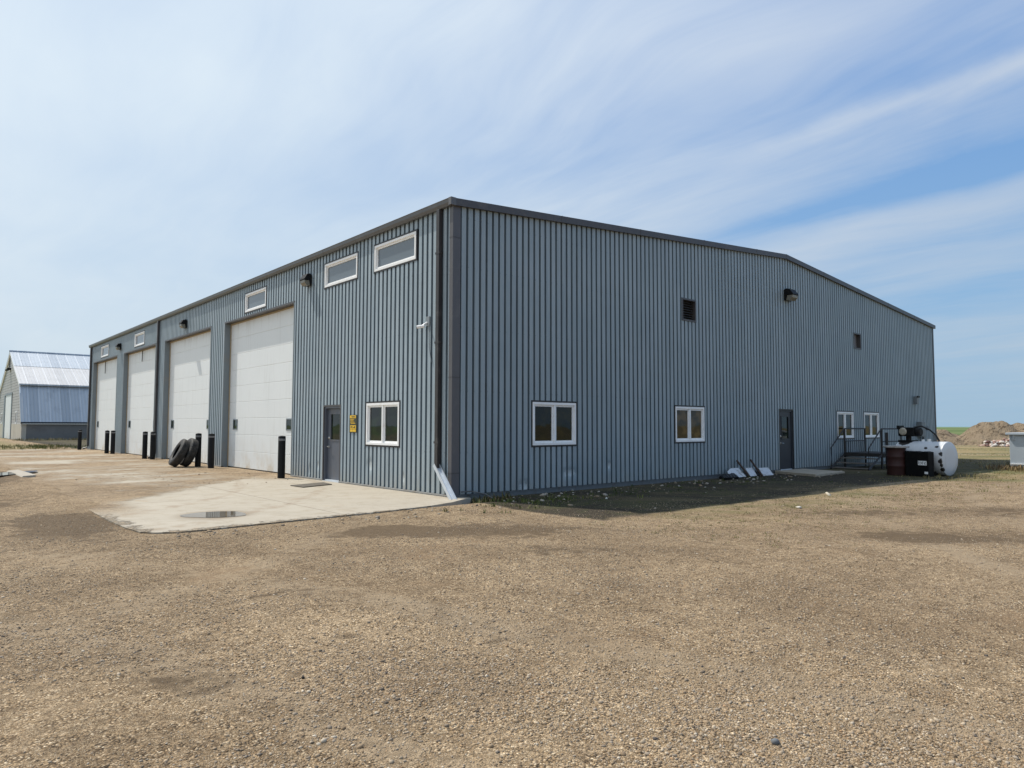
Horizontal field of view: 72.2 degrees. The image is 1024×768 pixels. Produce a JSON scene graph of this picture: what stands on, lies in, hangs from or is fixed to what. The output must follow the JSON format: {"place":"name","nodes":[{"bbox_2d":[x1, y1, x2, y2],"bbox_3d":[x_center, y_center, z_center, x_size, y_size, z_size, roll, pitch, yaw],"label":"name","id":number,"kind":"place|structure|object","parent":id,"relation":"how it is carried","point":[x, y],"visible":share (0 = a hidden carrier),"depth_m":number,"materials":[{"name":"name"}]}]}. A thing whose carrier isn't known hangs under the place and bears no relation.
{"place":"outdoors","nodes":[
{"label":"outdoors","id":0,"kind":"place"},
{"bbox_2d":[0,449,470,533],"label":"pavement","id":1,"kind":"structure","parent":0,"point":[144,501],"depth_m":15.83,"materials":[{"name":"concrete"}]},
{"bbox_2d":[77,430,81,449],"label":"bollard","id":2,"kind":"object","parent":1,"relation":"on","point":[79,446],"visible":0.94,"depth_m":42.89,"materials":[{"name":"black metal"}]},
{"bbox_2d":[104,430,109,452],"bbox_3d":[-21.683,3.121,37.579,0.217,1.285,0.217,-1,-3,13],"label":"bollard","id":3,"kind":"object","parent":1,"relation":"on","point":[107,434],"visible":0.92,"depth_m":37.50,"materials":[{"name":"black metal"}]},
{"bbox_2d":[110,430,115,453],"bbox_3d":[-21.079,3.092,37.072,0.217,1.285,0.217,-3,-5,45],"label":"bollard","id":4,"kind":"object","parent":1,"relation":"on","point":[112,446],"visible":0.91,"depth_m":36.99,"materials":[{"name":"black metal"}]},
{"bbox_2d":[142,431,147,458],"bbox_3d":[-16.670,2.797,31.876,0.217,1.285,0.217,-1,-4,24],"label":"bollard","id":5,"kind":"object","parent":1,"relation":"on","point":[144,444],"visible":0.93,"depth_m":31.80,"materials":[{"name":"black metal"}]},
{"bbox_2d":[150,432,155,458],"bbox_3d":[-16.002,2.762,31.265,0.217,1.285,0.217,0,-3,5],"label":"bollard","id":6,"kind":"object","parent":1,"relation":"on","point":[152,443],"visible":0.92,"depth_m":31.19,"materials":[{"name":"black metal"}]},
{"bbox_2d":[168,439,189,466],"bbox_3d":[-12.200,2.524,25.748,0.300,1.060,1.060,34,-22,-30],"label":"tyre","id":7,"kind":"object","parent":1,"relation":"on","point":[179,453],"visible":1,"depth_m":25.43,"materials":[{"name":"black rubber"}]},
{"bbox_2d":[180,438,198,466],"bbox_3d":[-11.924,2.521,25.896,0.300,1.060,1.060,28,-20,-36],"label":"tyre","id":8,"kind":"object","parent":1,"relation":"on","point":[188,459],"visible":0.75,"depth_m":25.54,"materials":[{"name":"black rubber"}]},
{"bbox_2d":[195,433,201,466],"bbox_3d":[-11.650,2.466,26.060,0.217,1.285,0.217,0,-3,-3],"label":"bollard","id":9,"kind":"object","parent":1,"relation":"on","point":[198,436],"visible":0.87,"depth_m":25.99,"materials":[{"name":"black metal"}]},
{"bbox_2d":[208,433,214,467],"bbox_3d":[-10.757,2.412,25.115,0.217,1.285,0.217,-2,-4,28],"label":"bollard","id":10,"kind":"object","parent":1,"relation":"on","point":[211,444],"visible":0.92,"depth_m":25.04,"materials":[{"name":"black metal"}]},
{"bbox_2d":[180,511,245,517],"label":"water","id":11,"kind":"structure","parent":1,"relation":"on","point":[218,514],"depth_m":12.08,"materials":[{"name":"grey liquid"}]},
{"bbox_2d":[277,436,285,477],"bbox_3d":[-6.709,2.146,20.440,0.217,1.285,0.217,3,-4,-41],"label":"bollard","id":12,"kind":"object","parent":1,"relation":"on","point":[281,455],"visible":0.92,"depth_m":20.36,"materials":[{"name":"black metal"}]},
{"bbox_2d":[290,482,331,487],"bbox_3d":[-5.099,2.591,18.039,0.672,0.021,1.324,-2,-4,31],"label":"door mat","id":13,"kind":"object","parent":1,"relation":"on","point":[311,484],"depth_m":18.00,"materials":[{"name":"rubber"}]},
{"bbox_2d":[0,426,1023,767],"bbox_3d":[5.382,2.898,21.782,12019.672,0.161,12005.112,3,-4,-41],"label":"ground","id":14,"kind":"structure","parent":0,"point":[102,716],"depth_m":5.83,"materials":[{"name":"beige gravel"}]},
{"bbox_2d":[0,470,37,475],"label":"water","id":15,"kind":"structure","parent":14,"relation":"on","point":[6,473],"depth_m":21.84,"materials":[{"name":"grey liquid"}]},
{"bbox_2d":[7,470,35,477],"bbox_3d":[-15.192,2.831,21.535,0.562,0.210,3.690,3,-5,-43],"label":"concrete strip","id":16,"kind":"object","parent":14,"relation":"on","point":[20,473],"visible":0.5,"depth_m":21.27,"materials":[{"name":"beige concrete"}]},
{"bbox_2d":[0,350,89,439],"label":"barn","id":17,"kind":"structure","parent":14,"relation":"on","point":[44,395],"depth_m":74.37,"materials":[{"name":"grey metal"}]},
{"bbox_2d":[2,392,12,438],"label":"door","id":18,"kind":"structure","parent":17,"relation":"in","point":[7,411],"depth_m":79.48,"materials":[{"name":"white metal"}]},
{"bbox_2d":[63,470,858,536],"bbox_3d":[-0.551,2.884,21.732,21.970,0.163,16.723,3,-4,-41],"label":"rubble","id":19,"kind":"object","parent":14,"relation":"on","point":[542,494],"visible":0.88,"depth_m":15.72,"materials":[{"name":"stone"}]},
{"bbox_2d":[82,196,936,501],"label":"metal building","id":20,"kind":"structure","parent":14,"relation":"on","point":[570,354],"depth_m":19.92,"materials":[{"name":"grey metal"}]},
{"bbox_2d":[90,355,117,450],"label":"overhead door","id":21,"kind":"structure","parent":20,"relation":"in","point":[104,383],"depth_m":42.04,"materials":[{"name":"white metal"}]},
{"bbox_2d":[101,344,108,357],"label":"window","id":22,"kind":"structure","parent":20,"relation":"in","point":[104,349],"depth_m":41.35,"materials":[{"name":"white plastic"}]},
{"bbox_2d":[115,343,120,349],"bbox_3d":[-21.441,-2.051,38.218,0.238,0.382,0.328,3,-4,-41],"label":"wall light","id":23,"kind":"object","parent":20,"relation":"attached to","point":[118,346],"visible":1,"depth_m":38.12,"materials":[{"name":"black paint"}]},
{"bbox_2d":[120,343,155,455],"bbox_3d":[-18.668,0.917,35.255,0.296,5.425,6.244,3,-4,-41],"label":"overhead door","id":24,"kind":"structure","parent":20,"relation":"in","point":[138,394],"depth_m":35.97,"materials":[{"name":"white metal"}]},
{"bbox_2d":[134,330,144,347],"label":"window","id":25,"kind":"structure","parent":20,"relation":"in","point":[140,336],"depth_m":35.38,"materials":[{"name":"white plastic"}]},
{"bbox_2d":[179,319,186,328],"bbox_3d":[-13.845,-2.545,29.531,0.238,0.382,0.328,3,-4,-41],"label":"wall light","id":26,"kind":"object","parent":20,"relation":"attached to","point":[182,323],"visible":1,"depth_m":29.43,"materials":[{"name":"black paint"}]},
{"bbox_2d":[161,326,211,463],"bbox_3d":[-13.588,0.597,29.445,0.296,5.405,6.294,3,-4,-41],"label":"overhead door","id":27,"kind":"structure","parent":20,"relation":"in","point":[187,357],"depth_m":29.92,"materials":[{"name":"white metal"}]},
{"bbox_2d":[245,285,266,313],"bbox_3d":[-8.690,-2.848,23.871,0.091,0.726,1.916,3,-4,-41],"label":"window","id":28,"kind":"structure","parent":20,"relation":"in","point":[256,299],"depth_m":23.87,"materials":[{"name":"white plastic"}]},
{"bbox_2d":[221,301,294,474],"bbox_3d":[-8.547,0.279,23.679,0.296,5.385,6.124,3,-4,-41],"label":"overhead door","id":29,"kind":"structure","parent":20,"relation":"in","point":[258,365],"depth_m":23.91,"materials":[{"name":"white metal"}]},
{"bbox_2d":[300,273,311,286],"bbox_3d":[-6.065,-3.071,20.635,0.238,0.382,0.328,3,-4,-41],"label":"wall light","id":30,"kind":"object","parent":20,"relation":"attached to","point":[305,280],"visible":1,"depth_m":20.55,"materials":[{"name":"black paint"}]},
{"bbox_2d":[322,404,340,482],"bbox_3d":[-4.894,1.661,19.315,0.220,2.170,1.040,3,-4,-41],"label":"door","id":31,"kind":"structure","parent":20,"relation":"in","point":[331,417],"depth_m":19.47,"materials":[{"name":"metal"}]},
{"bbox_2d":[324,251,358,289],"bbox_3d":[-4.675,-3.099,19.279,0.091,0.746,1.966,3,-4,-41],"label":"window","id":32,"kind":"structure","parent":20,"relation":"in","point":[342,270],"depth_m":19.28,"materials":[{"name":"white glass"}]},
{"bbox_2d":[349,415,356,432],"bbox_3d":[-4.157,1.041,18.366,0.018,0.460,0.390,3,-4,-41],"label":"sign","id":33,"kind":"object","parent":20,"relation":"attached to","point":[352,423],"visible":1,"depth_m":18.35,"materials":[{"name":"yellow metal"}]},
{"bbox_2d":[365,400,400,447],"bbox_3d":[-3.168,0.985,17.300,0.091,1.126,1.636,3,-4,-41],"label":"window","id":34,"kind":"structure","parent":20,"relation":"in","point":[382,421],"depth_m":17.26,"materials":[{"name":"white plastic"}]},
{"bbox_2d":[373,229,418,273],"bbox_3d":[-2.847,-3.218,17.188,0.091,0.746,1.986,3,-4,-41],"label":"window","id":35,"kind":"structure","parent":20,"relation":"in","point":[403,249],"depth_m":17.14,"materials":[{"name":"white plastic"}]},
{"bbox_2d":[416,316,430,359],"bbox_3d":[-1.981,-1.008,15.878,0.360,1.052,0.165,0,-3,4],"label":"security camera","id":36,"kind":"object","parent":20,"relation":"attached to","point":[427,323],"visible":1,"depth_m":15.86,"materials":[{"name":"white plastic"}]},
{"bbox_2d":[461,491,492,498],"bbox_3d":[-0.760,2.401,15.237,0.692,0.176,0.093,0,-3,-5],"label":"hose","id":37,"kind":"object","parent":20,"relation":"attached to","point":[477,492],"visible":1,"depth_m":15.25,"materials":[{"name":"black rubber"}]},
{"bbox_2d":[531,400,576,446],"bbox_3d":[1.023,0.972,17.175,1.566,1.116,0.091,3,-4,-41],"label":"window","id":38,"kind":"structure","parent":20,"relation":"in","point":[554,424],"depth_m":17.14,"materials":[{"name":"white plastic"}]},
{"bbox_2d":[674,405,705,443],"bbox_3d":[5.272,1.199,20.877,1.546,1.116,0.091,3,-4,-41],"label":"window","id":39,"kind":"structure","parent":20,"relation":"in","point":[689,421],"depth_m":20.84,"materials":[{"name":"white plastic"}]},
{"bbox_2d":[778,409,793,469],"bbox_3d":[9.570,1.987,24.656,1.010,2.210,0.223,3,-4,-41],"label":"door","id":40,"kind":"structure","parent":20,"relation":"in","point":[786,424],"depth_m":24.70,"materials":[{"name":"paint"}]},
{"bbox_2d":[784,288,798,301],"bbox_3d":[9.916,-3.184,24.919,0.420,0.455,0.330,3,-4,-41],"label":"wall light","id":41,"kind":"object","parent":20,"relation":"attached to","point":[790,295],"visible":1,"depth_m":24.82,"materials":[{"name":"black paint"}]},
{"bbox_2d":[836,411,854,438],"bbox_3d":[13.152,1.620,27.744,1.546,1.116,0.091,3,-4,-41],"label":"window","id":42,"kind":"structure","parent":20,"relation":"in","point":[845,419],"depth_m":27.76,"materials":[{"name":"white plastic"}]},
{"bbox_2d":[863,411,879,438],"bbox_3d":[15.012,1.720,29.365,1.566,1.116,0.091,3,-4,-41],"label":"window","id":43,"kind":"structure","parent":20,"relation":"in","point":[871,419],"depth_m":29.34,"materials":[{"name":"white plastic"}]},
{"bbox_2d":[913,396,919,403],"bbox_3d":[18.737,0.740,32.501,0.280,0.380,0.194,3,-4,-41],"label":"junction box","id":44,"kind":"object","parent":20,"relation":"attached to","point":[915,399],"visible":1,"depth_m":32.42,"materials":[{"name":"black paint"}]},
{"bbox_2d":[917,422,928,440],"bbox_3d":[19.243,2.673,32.807,0.920,1.800,0.234,3,-4,-41],"label":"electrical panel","id":45,"kind":"object","parent":20,"relation":"attached to","point":[924,429],"visible":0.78,"depth_m":32.62,"materials":[{"name":"grey metal"}]},
{"bbox_2d":[0,437,1023,548],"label":"grass","id":46,"kind":"structure","parent":14,"relation":"on","point":[999,467],"depth_m":16.63,"materials":[{"name":"green plant"}]},
{"bbox_2d":[719,473,738,479],"bbox_3d":[6.538,2.784,21.142,0.861,0.202,0.316,3,-4,-41],"label":"tarp","id":47,"kind":"object","parent":14,"relation":"on","point":[731,476],"visible":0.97,"depth_m":21.02,"materials":[{"name":"black plastic"}]},
{"bbox_2d":[727,468,745,477],"bbox_3d":[6.894,2.760,21.776,1.000,0.264,0.351,3,-4,-41],"label":"metal sheet","id":48,"kind":"object","parent":14,"relation":"on","point":[738,472],"visible":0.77,"depth_m":21.88,"materials":[{"name":"white metal"}]},
{"bbox_2d":[736,460,749,476],"bbox_3d":[7.280,2.660,22.139,0.060,0.515,0.479,3,-4,-37],"label":"steel bar","id":49,"kind":"object","parent":14,"relation":"on","point":[741,466],"visible":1,"depth_m":22.12,"materials":[{"name":"black metal"}]},
{"bbox_2d":[745,468,756,476],"bbox_3d":[7.648,2.811,22.432,0.680,0.245,0.350,3,-4,-41],"label":"metal sheet","id":50,"kind":"object","parent":14,"relation":"on","point":[751,472],"visible":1,"depth_m":22.39,"materials":[{"name":"white metal"}]},
{"bbox_2d":[750,459,762,475],"bbox_3d":[7.879,2.702,22.660,0.060,0.535,0.486,2,-4,-31],"label":"steel bar","id":51,"kind":"object","parent":14,"relation":"on","point":[756,468],"visible":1,"depth_m":22.63,"materials":[{"name":"black metal"}]},
{"bbox_2d":[758,467,773,475],"bbox_3d":[8.322,2.872,23.018,0.910,0.235,0.350,3,-4,-41],"label":"metal sheet","id":52,"kind":"object","parent":14,"relation":"on","point":[766,471],"visible":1,"depth_m":22.99,"materials":[{"name":"silver metal"}]},
{"bbox_2d":[771,738,779,744],"bbox_3d":[1.321,1.798,3.521,0.042,0.043,0.037,1,-4,-17],"label":"rock","id":53,"kind":"object","parent":14,"relation":"on","point":[775,741],"visible":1,"depth_m":3.51,"materials":[{"name":"stone"}]},
{"bbox_2d":[775,469,844,476],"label":"concrete slab","id":54,"kind":"structure","parent":14,"relation":"on","point":[809,472],"depth_m":23.36,"materials":[{"name":"grey concrete"}]},
{"bbox_2d":[830,428,901,470],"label":"landing stairs","id":55,"kind":"structure","parent":14,"relation":"on","point":[879,455],"depth_m":26.50,"materials":[{"name":"metal"}]},
{"bbox_2d":[883,445,909,475],"bbox_3d":[12.642,2.505,23.087,0.780,0.965,0.780,3,-4,-41],"label":"drum","id":56,"kind":"object","parent":14,"relation":"on","point":[895,457],"visible":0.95,"depth_m":22.85,"materials":[{"name":"red metal"}]},
{"bbox_2d":[905,451,933,476],"bbox_3d":[13.083,2.555,22.540,0.350,0.802,0.734,2,-4,-32],"label":"storage bin","id":57,"kind":"object","parent":14,"relation":"on","point":[919,463],"visible":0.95,"depth_m":22.37,"materials":[{"name":"black plastic"}]},
{"bbox_2d":[896,425,957,475],"bbox_3d":[13.662,2.195,23.256,1.100,1.648,1.595,2,-4,-32],"label":"fuel tank","id":58,"kind":"object","parent":14,"relation":"on","point":[945,458],"visible":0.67,"depth_m":22.74,"materials":[{"name":"metal"}]},
{"bbox_2d":[937,429,965,444],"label":"dirt mound","id":59,"kind":"object","parent":14,"relation":"on","point":[943,435],"visible":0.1,"depth_m":60.74,"materials":[{"name":"beige soil"}]},
{"bbox_2d":[957,421,1023,445],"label":"dirt mound","id":60,"kind":"object","parent":14,"relation":"on","point":[980,433],"visible":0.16,"depth_m":59.21,"materials":[{"name":"beige soil"}]},
{"bbox_2d":[978,438,1009,446],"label":"rubble","id":61,"kind":"object","parent":14,"relation":"on","point":[1004,442],"visible":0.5,"depth_m":55.32,"materials":[{"name":"stone"}]},
{"bbox_2d":[1005,432,1023,467],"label":"utility cabinet","id":62,"kind":"object","parent":14,"relation":"on","point":[1016,440],"visible":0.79,"depth_m":26.59,"materials":[{"name":"grey metal"}]},
{"bbox_2d":[0,0,1023,426],"label":"sky","id":63,"kind":"structure","parent":0,"point":[158,158],"materials":[{"name":"blue"}]}
]}

